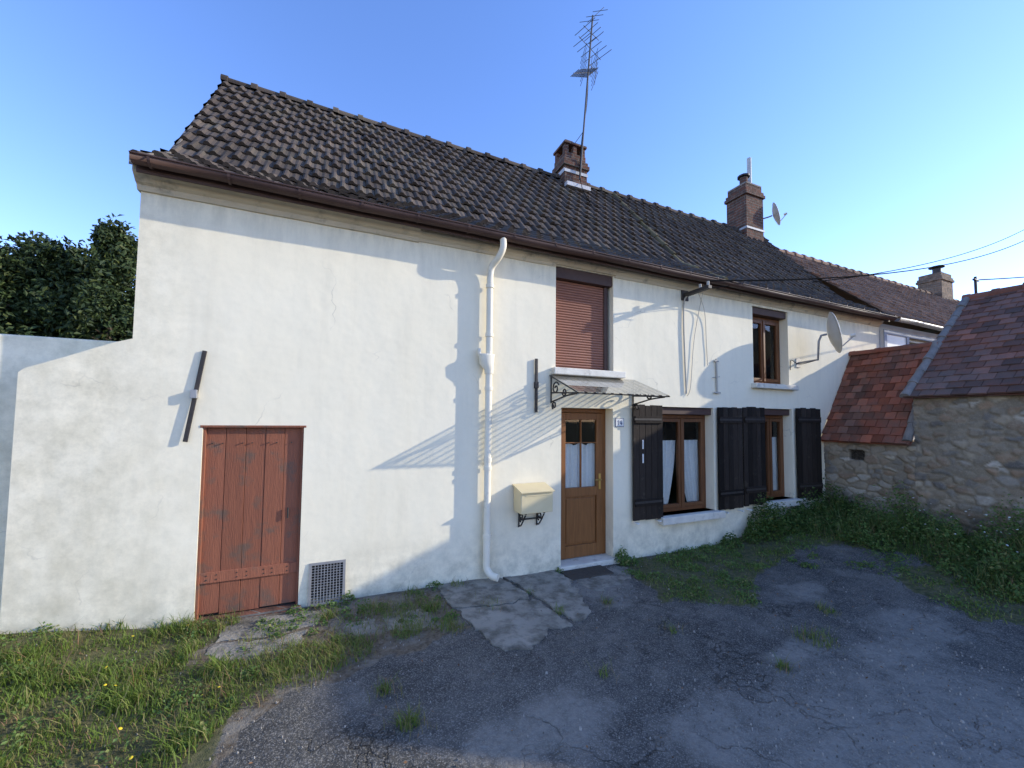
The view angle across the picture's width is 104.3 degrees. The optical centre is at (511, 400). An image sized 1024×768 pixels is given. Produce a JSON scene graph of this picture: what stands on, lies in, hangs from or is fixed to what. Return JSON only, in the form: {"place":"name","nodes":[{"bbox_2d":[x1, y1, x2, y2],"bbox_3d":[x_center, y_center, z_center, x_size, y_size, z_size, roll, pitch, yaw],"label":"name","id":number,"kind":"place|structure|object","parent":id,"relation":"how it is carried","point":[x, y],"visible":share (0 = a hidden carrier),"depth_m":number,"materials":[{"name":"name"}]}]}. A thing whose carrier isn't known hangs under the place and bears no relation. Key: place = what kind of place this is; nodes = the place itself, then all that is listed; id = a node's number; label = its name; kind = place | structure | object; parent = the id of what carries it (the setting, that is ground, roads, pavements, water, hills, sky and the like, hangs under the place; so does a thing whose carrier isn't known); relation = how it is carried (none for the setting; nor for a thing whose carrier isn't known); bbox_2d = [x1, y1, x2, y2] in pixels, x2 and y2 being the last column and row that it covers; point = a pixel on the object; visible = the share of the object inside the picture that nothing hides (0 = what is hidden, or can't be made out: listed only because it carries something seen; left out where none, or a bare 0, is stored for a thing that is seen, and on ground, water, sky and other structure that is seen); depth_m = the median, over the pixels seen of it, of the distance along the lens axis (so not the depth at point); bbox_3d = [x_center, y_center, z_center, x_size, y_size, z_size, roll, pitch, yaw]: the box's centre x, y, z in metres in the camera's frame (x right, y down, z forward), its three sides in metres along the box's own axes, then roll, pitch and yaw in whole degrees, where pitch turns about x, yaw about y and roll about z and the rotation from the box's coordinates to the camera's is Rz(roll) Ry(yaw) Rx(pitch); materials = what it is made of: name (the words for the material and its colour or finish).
{"place":"outdoors","nodes":[
{"label":"outdoors","id":0,"kind":"place"},
{"bbox_2d":[0,610,257,767],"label":"grass","id":1,"kind":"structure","parent":0,"point":[214,661],"depth_m":2.65,"materials":[{"name":"plant"}]},
{"bbox_2d":[0,519,1023,767],"bbox_3d":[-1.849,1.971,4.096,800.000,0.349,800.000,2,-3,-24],"label":"ground","id":2,"kind":"structure","parent":0,"point":[558,697],"depth_m":2.88,"materials":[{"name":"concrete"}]},
{"bbox_2d":[0,236,44,334],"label":"evergreen tree","id":3,"kind":"object","parent":2,"relation":"on","point":[10,299],"visible":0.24,"depth_m":14.13,"materials":[{"name":"green plant"}]},
{"bbox_2d":[0,334,116,609],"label":"wall","id":4,"kind":"structure","parent":2,"relation":"on","point":[18,353],"depth_m":3.44,"materials":[{"name":"beige paint"}]},
{"bbox_2d":[0,231,119,340],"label":"evergreen tree","id":5,"kind":"object","parent":2,"relation":"on","point":[47,268],"visible":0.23,"depth_m":14.59,"materials":[{"name":"green plant"}]},
{"bbox_2d":[4,230,117,323],"bbox_3d":[-21.533,-2.342,17.626,8.466,10.494,8.016,2,-3,-24],"label":"evergreen tree","id":6,"kind":"object","parent":2,"relation":"on","point":[14,239],"depth_m":17.15,"materials":[{"name":"green plant"}]},
{"bbox_2d":[0,339,132,633],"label":"sloping buttress","id":7,"kind":"structure","parent":2,"relation":"on","point":[64,529],"depth_m":3.33,"materials":[{"name":"beige paint"}]},
{"bbox_2d":[0,213,137,341],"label":"evergreen tree","id":8,"kind":"object","parent":2,"relation":"on","point":[106,264],"visible":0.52,"depth_m":14.78,"materials":[{"name":"green plant"}]},
{"bbox_2d":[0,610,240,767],"bbox_3d":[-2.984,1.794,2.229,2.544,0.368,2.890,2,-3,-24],"label":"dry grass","id":9,"kind":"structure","parent":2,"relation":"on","point":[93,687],"depth_m":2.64,"materials":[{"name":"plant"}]},
{"bbox_2d":[0,590,459,767],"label":"clover patch","id":10,"kind":"object","parent":2,"relation":"on","point":[102,757],"visible":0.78,"depth_m":2.89,"materials":[{"name":"green plant"}]},
{"bbox_2d":[188,603,300,625],"bbox_3d":[-2.542,2.123,3.823,0.920,0.185,0.130,2,-3,-24],"label":"plank door threshold","id":11,"kind":"object","parent":2,"relation":"on","point":[267,610],"visible":0.15,"depth_m":3.83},
{"bbox_2d":[205,629,307,660],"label":"concrete slab","id":12,"kind":"structure","parent":2,"relation":"on","point":[227,647],"depth_m":3.28,"materials":[{"name":"concrete"}]},
{"bbox_2d":[216,609,326,642],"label":"concrete slab","id":13,"kind":"structure","parent":2,"relation":"on","point":[241,627],"depth_m":3.59,"materials":[{"name":"concrete"}]},
{"bbox_2d":[342,618,376,638],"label":"concrete slab","id":14,"kind":"structure","parent":2,"relation":"on","point":[371,623],"depth_m":3.60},
{"bbox_2d":[382,609,438,630],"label":"concrete slab","id":15,"kind":"structure","parent":2,"relation":"on","point":[429,618],"depth_m":3.74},
{"bbox_2d":[320,567,563,611],"bbox_3d":[-0.601,2.086,4.514,2.843,0.182,0.236,2,-3,-24],"label":"weed plant","id":16,"kind":"object","parent":2,"relation":"on","point":[353,597],"visible":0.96,"depth_m":4.10,"materials":[{"name":"green plant"}]},
{"bbox_2d":[435,578,528,608],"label":"concrete slab","id":17,"kind":"structure","parent":2,"relation":"on","point":[488,589],"depth_m":4.33,"materials":[{"name":"concrete"}]},
{"bbox_2d":[483,373,498,581],"bbox_3d":[-0.237,0.790,4.715,0.209,2.621,0.095,-1,-3,28],"label":"downpipe","id":18,"kind":"object","parent":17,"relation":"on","point":[490,573],"visible":0.91,"depth_m":4.71,"materials":[{"name":"plastic"}]},
{"bbox_2d":[116,191,878,628],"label":"facade wall","id":19,"kind":"structure","parent":2,"relation":"on","point":[354,353],"depth_m":4.41,"materials":[{"name":"beige paint"}]},
{"bbox_2d":[183,350,206,441],"bbox_3d":[-2.932,-0.043,3.681,0.144,0.854,0.055,2,-3,-24],"label":"iron wall tie","id":20,"kind":"object","parent":19,"relation":"attached to","point":[194,394],"visible":1,"depth_m":3.67,"materials":[{"name":"metal"}]},
{"bbox_2d":[195,425,305,620],"bbox_3d":[-2.521,1.150,3.868,0.880,1.812,0.066,2,-3,-24],"label":"plank door frame","id":21,"kind":"object","parent":19,"relation":"attached to","point":[205,427],"visible":0.81,"depth_m":3.74,"materials":[{"name":"wood"}]},
{"bbox_2d":[199,428,301,614],"bbox_3d":[-2.529,1.147,3.886,0.817,1.750,0.035,2,-3,-24],"label":"plank door","id":22,"kind":"structure","parent":21,"relation":"attached to","point":[227,519],"depth_m":3.87,"materials":[{"name":"red paint"}]},
{"bbox_2d":[199,437,295,617],"bbox_3d":[-2.542,1.288,3.908,0.840,2.060,0.023,2,-3,-24],"label":"plank door back","id":23,"kind":"structure","parent":22,"relation":"attached to","point":[212,614],"depth_m":3.91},
{"bbox_2d":[132,165,420,242],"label":"cornice","id":24,"kind":"structure","parent":19,"relation":"attached to","point":[153,184],"depth_m":3.95,"materials":[{"name":"paint"}]},
{"bbox_2d":[311,562,342,586],"bbox_3d":[-2.024,1.847,4.381,0.500,0.600,0.348,2,-3,-24],"label":"room vent","id":25,"kind":"object","parent":19,"relation":"in","point":[326,573],"depth_m":4.53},
{"bbox_2d":[308,559,345,606],"bbox_3d":[-1.888,1.862,4.069,0.340,0.421,0.054,2,-3,-24],"label":"vent grille","id":26,"kind":"object","parent":19,"relation":"attached to","point":[327,579],"visible":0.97,"depth_m":4.07,"materials":[{"name":"metal"}]},
{"bbox_2d":[479,353,494,373],"bbox_3d":[-0.306,-0.437,4.796,0.210,0.235,0.140,2,-3,-24],"label":"downpipe hopper","id":27,"kind":"object","parent":19,"relation":"attached to","point":[486,361],"visible":0.98,"depth_m":4.75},
{"bbox_2d":[419,229,557,266],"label":"cornice","id":28,"kind":"structure","parent":19,"relation":"attached to","point":[449,240],"depth_m":4.86,"materials":[{"name":"paint"}]},
{"bbox_2d":[486,237,506,353],"bbox_3d":[-0.191,-1.241,4.782,0.085,1.383,0.286,4,-4,-51],"label":"downpipe","id":29,"kind":"object","parent":19,"relation":"attached to","point":[496,260],"visible":0.93,"depth_m":4.80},
{"bbox_2d":[512,482,554,526],"bbox_3d":[0.262,1.306,4.897,0.454,0.536,0.272,2,-3,-24],"label":"mailbox","id":30,"kind":"object","parent":19,"relation":"attached to","point":[532,498],"visible":1,"depth_m":4.83,"materials":[{"name":"metal"}]},
{"bbox_2d":[534,359,538,411],"bbox_3d":[0.312,-0.193,5.114,0.050,0.690,0.045,2,-3,-24],"label":"iron wall tie","id":31,"kind":"object","parent":19,"relation":"attached to","point":[536,384],"visible":1,"depth_m":5.10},
{"bbox_2d":[561,408,605,559],"bbox_3d":[0.950,1.141,5.570,0.840,2.052,0.072,2,-3,-24],"label":"entrance door","id":32,"kind":"structure","parent":19,"relation":"attached to","point":[583,521],"depth_m":5.56,"materials":[{"name":"brown wood"}]},
{"bbox_2d":[565,443,594,487],"bbox_3d":[0.942,0.919,5.605,0.550,0.630,0.028,2,-3,-24],"label":"door curtain","id":33,"kind":"object","parent":32,"relation":"attached to","point":[572,466],"depth_m":5.61,"materials":[{"name":"fabric"}]},
{"bbox_2d":[556,266,611,370],"bbox_3d":[0.971,-1.099,5.582,0.936,1.376,0.170,2,-3,-24],"label":"roller box and guides","id":34,"kind":"object","parent":19,"relation":"attached to","point":[604,282],"visible":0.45,"depth_m":5.64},
{"bbox_2d":[556,280,603,369],"bbox_3d":[0.939,-1.027,5.562,0.830,1.222,0.018,2,-3,-24],"label":"roller shutter","id":35,"kind":"object","parent":34,"relation":"attached to","point":[579,326],"visible":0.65,"depth_m":5.56,"materials":[{"name":"plastic"}]},
{"bbox_2d":[556,256,617,275],"bbox_3d":[1.029,-1.864,5.506,0.977,0.123,0.143,2,-3,-24],"label":"cornice over window","id":36,"kind":"structure","parent":19,"relation":"attached to","point":[584,265],"depth_m":5.46,"materials":[{"name":"paint"}]},
{"bbox_2d":[549,375,669,410],"bbox_3d":[1.265,-0.103,5.174,1.407,0.457,0.688,2,-3,-24],"label":"glass awning","id":37,"kind":"object","parent":19,"relation":"attached to","point":[603,386],"visible":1,"depth_m":5.11,"materials":[{"name":"glass"}]},
{"bbox_2d":[615,418,623,426],"bbox_3d":[1.524,0.316,5.639,0.150,0.120,0.014,2,-3,-24],"label":"house number plate","id":38,"kind":"object","parent":19,"relation":"attached to","point":[619,422],"visible":1,"depth_m":5.63,"materials":[{"name":"white ceramic"}]},
{"bbox_2d":[632,404,663,520],"bbox_3d":[1.973,0.891,5.756,0.545,1.658,0.050,2,-3,-24],"label":"black shutter","id":39,"kind":"object","parent":19,"relation":"attached to","point":[647,474],"visible":0.97,"depth_m":5.75,"materials":[{"name":"paint"}]},
{"bbox_2d":[634,418,661,503],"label":"shutter hinge straps","id":40,"kind":"object","parent":39,"relation":"attached to","point":[653,419],"visible":1,"depth_m":5.72,"materials":[{"name":"metal"}]},
{"bbox_2d":[551,367,806,525],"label":"window sills","id":41,"kind":"structure","parent":19,"relation":"attached to","point":[686,517],"depth_m":6.02,"materials":[{"name":"stone"}]},
{"bbox_2d":[717,407,743,509],"bbox_3d":[3.544,0.931,6.442,0.555,1.645,0.050,2,-3,-24],"label":"black shutter","id":42,"kind":"object","parent":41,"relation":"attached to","point":[730,454],"visible":1,"depth_m":6.42,"materials":[{"name":"paint"}]},
{"bbox_2d":[720,419,742,494],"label":"shutter hinge straps","id":43,"kind":"object","parent":42,"relation":"attached to","point":[731,420],"visible":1,"depth_m":6.40,"materials":[{"name":"metal"}]},
{"bbox_2d":[742,407,766,506],"bbox_3d":[4.071,0.930,6.673,0.525,1.644,0.050,2,-3,-24],"label":"black shutter","id":44,"kind":"object","parent":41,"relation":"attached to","point":[754,463],"visible":0.98,"depth_m":6.66,"materials":[{"name":"paint"}]},
{"bbox_2d":[795,408,822,499],"bbox_3d":[5.396,0.967,7.217,0.595,1.661,0.050,1,-3,-18],"label":"black shutter","id":45,"kind":"object","parent":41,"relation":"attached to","point":[808,452],"visible":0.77,"depth_m":7.20,"materials":[{"name":"paint"}]},
{"bbox_2d":[798,419,821,486],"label":"shutter hinge straps","id":46,"kind":"object","parent":45,"relation":"attached to","point":[811,485],"visible":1,"depth_m":7.18,"materials":[{"name":"metal"}]},
{"bbox_2d":[662,415,705,511],"bbox_3d":[2.662,0.980,6.311,1.080,1.500,0.100,2,-3,-24],"label":"window frame","id":47,"kind":"object","parent":19,"relation":"attached to","point":[680,504],"visible":0.62,"depth_m":6.30,"materials":[{"name":"wood"}]},
{"bbox_2d":[663,440,674,503],"bbox_3d":[2.412,1.138,6.266,0.445,1.015,0.036,2,-3,-24],"label":"curtain","id":48,"kind":"object","parent":47,"relation":"attached to","point":[668,454],"depth_m":6.29,"materials":[{"name":"fabric"}]},
{"bbox_2d":[684,440,698,501],"bbox_3d":[2.856,1.152,6.460,0.445,1.015,0.036,2,-3,-24],"label":"curtain","id":49,"kind":"object","parent":47,"relation":"attached to","point":[691,473],"depth_m":6.48,"materials":[{"name":"fabric"}]},
{"bbox_2d":[662,407,710,414],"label":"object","id":50,"kind":"object","parent":19,"relation":"attached to","point":[684,411],"visible":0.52,"depth_m":6.23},
{"bbox_2d":[681,281,726,395],"bbox_3d":[2.977,-0.904,6.080,0.545,1.663,0.470,2,-3,-24],"label":"power line bracket","id":51,"kind":"object","parent":19,"relation":"attached to","point":[685,295],"visible":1,"depth_m":6.17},
{"bbox_2d":[712,359,720,393],"bbox_3d":[3.300,-0.390,6.433,0.170,0.570,0.022,2,-3,-24],"label":"iron wall tie","id":52,"kind":"object","parent":19,"relation":"attached to","point":[716,377],"visible":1,"depth_m":6.43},
{"bbox_2d":[633,440,813,524],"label":"shutter catches","id":53,"kind":"object","parent":19,"relation":"attached to","point":[660,520],"visible":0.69,"depth_m":5.72,"materials":[{"name":"white paint"}]},
{"bbox_2d":[614,268,882,326],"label":"cornice","id":54,"kind":"structure","parent":19,"relation":"attached to","point":[630,275],"depth_m":6.68,"materials":[{"name":"paint"}]},
{"bbox_2d":[752,316,779,383],"bbox_3d":[4.512,-0.884,7.194,0.950,1.215,0.100,2,-3,-24],"label":"window upper frame","id":55,"kind":"object","parent":19,"relation":"attached to","point":[763,322],"visible":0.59,"depth_m":7.19,"materials":[{"name":"wood"}]},
{"bbox_2d":[752,307,785,320],"bbox_3d":[4.538,-1.553,7.181,0.946,0.114,0.180,2,-3,-24],"label":"window upper roller box","id":56,"kind":"object","parent":19,"relation":"attached to","point":[767,314],"visible":0.65,"depth_m":7.12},
{"bbox_2d":[765,415,784,497],"bbox_3d":[4.613,1.006,7.165,0.800,1.470,0.100,2,-3,-24],"label":"window frame","id":57,"kind":"object","parent":19,"relation":"attached to","point":[779,492],"visible":0.63,"depth_m":7.18,"materials":[{"name":"wood"}]},
{"bbox_2d":[772,437,777,489],"bbox_3d":[4.744,1.171,7.286,0.305,0.994,0.036,2,-3,-24],"label":"curtain","id":58,"kind":"object","parent":57,"relation":"hanging from","point":[774,461],"depth_m":7.32,"materials":[{"name":"fabric"}]},
{"bbox_2d":[765,409,788,414],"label":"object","id":59,"kind":"object","parent":19,"relation":"attached to","point":[775,412],"visible":0.55,"depth_m":7.09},
{"bbox_2d":[790,312,855,369],"bbox_3d":[5.488,-1.045,7.021,0.645,0.980,0.774,2,-3,-24],"label":"satellite dish","id":60,"kind":"object","parent":19,"relation":"attached to","point":[834,333],"visible":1,"depth_m":6.83,"materials":[{"name":"metal"}]},
{"bbox_2d":[707,241,1022,281],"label":"power line","id":61,"kind":"object","parent":19,"relation":"attached to","point":[849,276],"visible":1,"depth_m":7.77,"materials":[{"name":"metal"}]},
{"bbox_2d":[455,599,572,651],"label":"concrete slab","id":62,"kind":"structure","parent":2,"relation":"on","point":[521,624],"depth_m":3.74,"materials":[{"name":"concrete"}]},
{"bbox_2d":[8,554,1023,767],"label":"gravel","id":63,"kind":"structure","parent":2,"relation":"on","point":[807,705],"depth_m":2.87,"materials":[{"name":"gravel"}]},
{"bbox_2d":[195,577,856,741],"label":"grass tufts","id":64,"kind":"object","parent":2,"relation":"on","point":[386,689],"visible":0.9,"depth_m":3.20,"materials":[{"name":"plant"}]},
{"bbox_2d":[503,570,590,621],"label":"concrete slab","id":65,"kind":"structure","parent":2,"relation":"on","point":[552,587],"depth_m":4.48,"materials":[{"name":"concrete"}]},
{"bbox_2d":[561,412,594,444],"bbox_3d":[0.738,1.057,6.113,1.300,2.400,1.055,2,-3,-24],"label":"room","id":66,"kind":"object","parent":2,"relation":"on","point":[572,430],"depth_m":6.79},
{"bbox_2d":[560,565,613,580],"bbox_3d":[0.957,2.199,5.079,0.620,0.022,0.290,2,-3,-24],"label":"doormat","id":67,"kind":"object","parent":2,"relation":"on","point":[591,571],"visible":0.87,"depth_m":5.06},
{"bbox_2d":[558,553,619,571],"bbox_3d":[0.978,2.246,5.452,0.960,0.165,0.360,2,-3,-24],"label":"door step","id":68,"kind":"object","parent":2,"relation":"on","point":[604,559],"depth_m":5.36,"materials":[{"name":"stone"}]},
{"bbox_2d":[576,565,633,590],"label":"concrete slab","id":69,"kind":"structure","parent":2,"relation":"on","point":[615,577],"depth_m":4.86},
{"bbox_2d":[241,550,969,763],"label":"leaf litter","id":70,"kind":"object","parent":2,"relation":"on","point":[405,761],"visible":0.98,"depth_m":3.22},
{"bbox_2d":[614,545,638,565],"bbox_3d":[1.564,2.116,5.448,0.349,0.260,0.264,1,-3,-3],"label":"weed plant","id":71,"kind":"object","parent":2,"relation":"on","point":[625,559],"visible":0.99,"depth_m":5.42,"materials":[{"name":"green plant"}]},
{"bbox_2d":[662,414,697,503],"bbox_3d":[2.434,0.960,6.860,1.600,2.100,1.055,2,-3,-24],"label":"room","id":72,"kind":"object","parent":2,"relation":"on","point":[690,430],"depth_m":7.45,"materials":[{"name":"black"}]},
{"bbox_2d":[765,415,778,466],"bbox_3d":[4.404,1.021,7.720,1.100,2.100,1.055,2,-3,-24],"label":"room","id":73,"kind":"object","parent":2,"relation":"on","point":[774,429],"depth_m":7.65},
{"bbox_2d":[753,324,773,378],"bbox_3d":[4.239,-0.908,7.734,1.300,1.650,1.055,2,-3,-24],"label":"room","id":74,"kind":"object","parent":73,"relation":"on","point":[769,352],"depth_m":7.73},
{"bbox_2d":[720,481,851,547],"bbox_3d":[4.641,1.865,6.618,2.809,0.903,0.628,2,-3,-24],"label":"weed bush","id":75,"kind":"object","parent":2,"relation":"on","point":[790,519],"visible":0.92,"depth_m":6.50,"materials":[{"name":"green plant"}]},
{"bbox_2d":[617,512,1023,624],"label":"grass","id":76,"kind":"structure","parent":2,"relation":"on","point":[781,551],"depth_m":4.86,"materials":[{"name":"plant"}]},
{"bbox_2d":[810,273,939,334],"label":"roof deck","id":77,"kind":"structure","parent":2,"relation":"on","point":[843,293],"depth_m":13.45,"materials":[{"name":"brown wood"}]},
{"bbox_2d":[780,249,959,301],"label":"ridge tiles","id":78,"kind":"object","parent":77,"relation":"on","point":[834,265],"visible":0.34,"depth_m":12.25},
{"bbox_2d":[783,252,958,326],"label":"roof tiles","id":79,"kind":"object","parent":77,"relation":"on","point":[897,300],"visible":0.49,"depth_m":10.43,"materials":[{"name":"tile"}]},
{"bbox_2d":[895,318,942,330],"bbox_3d":[14.076,-1.448,10.893,13.380,0.122,0.130,2,-3,-24],"label":"gutter","id":80,"kind":"object","parent":77,"relation":"attached to","point":[920,324],"visible":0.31,"depth_m":8.50,"materials":[{"name":"metal"}]},
{"bbox_2d":[916,265,954,332],"bbox_3d":[15.717,-3.752,14.774,0.930,2.340,0.730,2,-3,-24],"label":"brick chimney","id":81,"kind":"object","parent":77,"relation":"on","point":[938,281],"visible":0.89,"depth_m":14.56,"materials":[{"name":"brick"}]},
{"bbox_2d":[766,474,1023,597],"bbox_3d":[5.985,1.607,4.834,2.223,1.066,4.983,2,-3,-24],"label":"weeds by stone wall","id":82,"kind":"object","parent":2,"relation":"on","point":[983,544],"visible":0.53,"depth_m":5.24,"materials":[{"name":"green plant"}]},
{"bbox_2d":[772,484,1023,601],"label":"weeds by stone wall","id":83,"kind":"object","parent":2,"relation":"on","point":[984,551],"visible":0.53,"depth_m":5.24,"materials":[{"name":"green plant"}]},
{"bbox_2d":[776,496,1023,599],"bbox_3d":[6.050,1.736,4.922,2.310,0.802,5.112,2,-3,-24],"label":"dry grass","id":84,"kind":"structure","parent":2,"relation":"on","point":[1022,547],"depth_m":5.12,"materials":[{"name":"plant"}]},
{"bbox_2d":[879,324,937,439],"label":"wall","id":85,"kind":"structure","parent":2,"relation":"on","point":[905,330],"depth_m":9.07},
{"bbox_2d":[880,330,905,347],"bbox_3d":[8.331,-1.022,8.681,0.950,0.950,0.070,2,-3,-24],"label":"window","id":86,"kind":"structure","parent":85,"relation":"attached to","point":[893,340],"depth_m":8.61,"materials":[{"name":"glass"}]},
{"bbox_2d":[883,329,936,346],"bbox_3d":[8.959,-1.005,8.905,2.320,0.950,0.018,2,-3,-24],"label":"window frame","id":87,"kind":"structure","parent":85,"relation":"attached to","point":[901,334],"depth_m":8.80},
{"bbox_2d":[821,282,1023,540],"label":"stone outbuilding","id":88,"kind":"structure","parent":2,"relation":"on","point":[950,399],"depth_m":6.32,"materials":[{"name":"stone"}]},
{"bbox_2d":[848,481,1023,543],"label":"weed bush","id":89,"kind":"object","parent":2,"relation":"on","point":[941,524],"visible":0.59,"depth_m":5.61,"materials":[{"name":"green plant"}]},
{"bbox_2d":[0,0,1023,300],"label":"sky","id":90,"kind":"structure","parent":0,"point":[888,135],"materials":[{"name":"blue"}]},
{"bbox_2d":[812,230,1022,282],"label":"power line","id":91,"kind":"object","parent":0,"point":[912,266],"visible":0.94,"depth_m":10.16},
{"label":"rear walls","id":92,"kind":"object","parent":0,"visible":0},
{"bbox_2d":[177,91,817,290],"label":"roof deck","id":93,"kind":"structure","parent":92,"relation":"on","point":[426,176],"depth_m":6.04,"materials":[{"name":"wood"}]},
{"bbox_2d":[129,85,223,164],"bbox_3d":[-3.804,-3.420,4.715,0.032,2.880,2.640,2,-3,-24],"label":"verge board","id":94,"kind":"object","parent":93,"relation":"on","point":[179,141],"visible":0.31,"depth_m":4.42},
{"bbox_2d":[220,74,764,237],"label":"ridge tiles","id":95,"kind":"object","parent":93,"relation":"on","point":[282,94],"visible":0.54,"depth_m":7.11,"materials":[{"name":"tile"}]},
{"bbox_2d":[169,80,844,298],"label":"roof tiles","id":96,"kind":"object","parent":93,"relation":"attached to","point":[244,147],"visible":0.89,"depth_m":6.24,"materials":[{"name":"tile"}]},
{"bbox_2d":[570,7,611,205],"bbox_3d":[1.515,-6.006,8.217,0.729,4.677,1.052,-2,-4,41],"label":"tv antenna","id":97,"kind":"object","parent":96,"relation":"on","point":[588,71],"visible":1,"depth_m":8.27,"materials":[{"name":"metal"}]},
{"bbox_2d":[130,148,890,314],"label":"roof tiles","id":98,"kind":"object","parent":93,"relation":"on","point":[185,158],"visible":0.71,"depth_m":5.15,"materials":[{"name":"tile"}]},
{"bbox_2d":[683,262,727,279],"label":"roof joint tiles","id":99,"kind":"object","parent":98,"relation":"attached to","point":[695,266],"visible":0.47,"depth_m":6.67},
{"bbox_2d":[129,153,896,320],"bbox_3d":[2.338,-1.863,5.822,12.165,0.094,0.116,2,-3,-24],"label":"gutter","id":100,"kind":"object","parent":93,"relation":"attached to","point":[141,160],"visible":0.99,"depth_m":4.41,"materials":[{"name":"metal"}]},
{"bbox_2d":[129,150,897,317],"bbox_3d":[2.363,-1.899,5.768,12.165,0.045,0.016,2,-3,-24],"label":"gutter bead","id":101,"kind":"object","parent":100,"relation":"attached to","point":[143,154],"visible":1,"depth_m":4.36,"materials":[{"name":"metal"}]},
{"bbox_2d":[136,156,895,321],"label":"gutter brackets and fascia","id":102,"kind":"object","parent":93,"relation":"attached to","point":[150,170],"visible":0.63,"depth_m":4.32,"materials":[{"name":"metal"}]},
{"bbox_2d":[552,139,590,191],"bbox_3d":[1.230,-4.647,8.340,0.620,1.420,0.640,2,-3,-24],"label":"brick chimney","id":103,"kind":"object","parent":93,"relation":"on","point":[566,153],"visible":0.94,"depth_m":8.16,"materials":[{"name":"brick"}]},
{"bbox_2d":[610,193,682,262],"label":"roof joint tiles","id":104,"kind":"object","parent":93,"relation":"attached to","point":[653,234],"visible":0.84,"depth_m":7.73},
{"bbox_2d":[724,157,764,241],"bbox_3d":[6.199,-4.939,10.605,0.740,3.120,0.640,2,-3,-24],"label":"brick chimney","id":105,"kind":"object","parent":93,"relation":"on","point":[745,198],"visible":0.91,"depth_m":10.39,"materials":[{"name":"brick"}]},
{"bbox_2d":[763,202,786,224],"bbox_3d":[6.901,-4.991,10.614,0.748,0.609,0.455,1,-3,-13],"label":"satellite dish","id":106,"kind":"object","parent":105,"relation":"attached to","point":[776,214],"visible":0.97,"depth_m":10.55,"materials":[{"name":"metal"}]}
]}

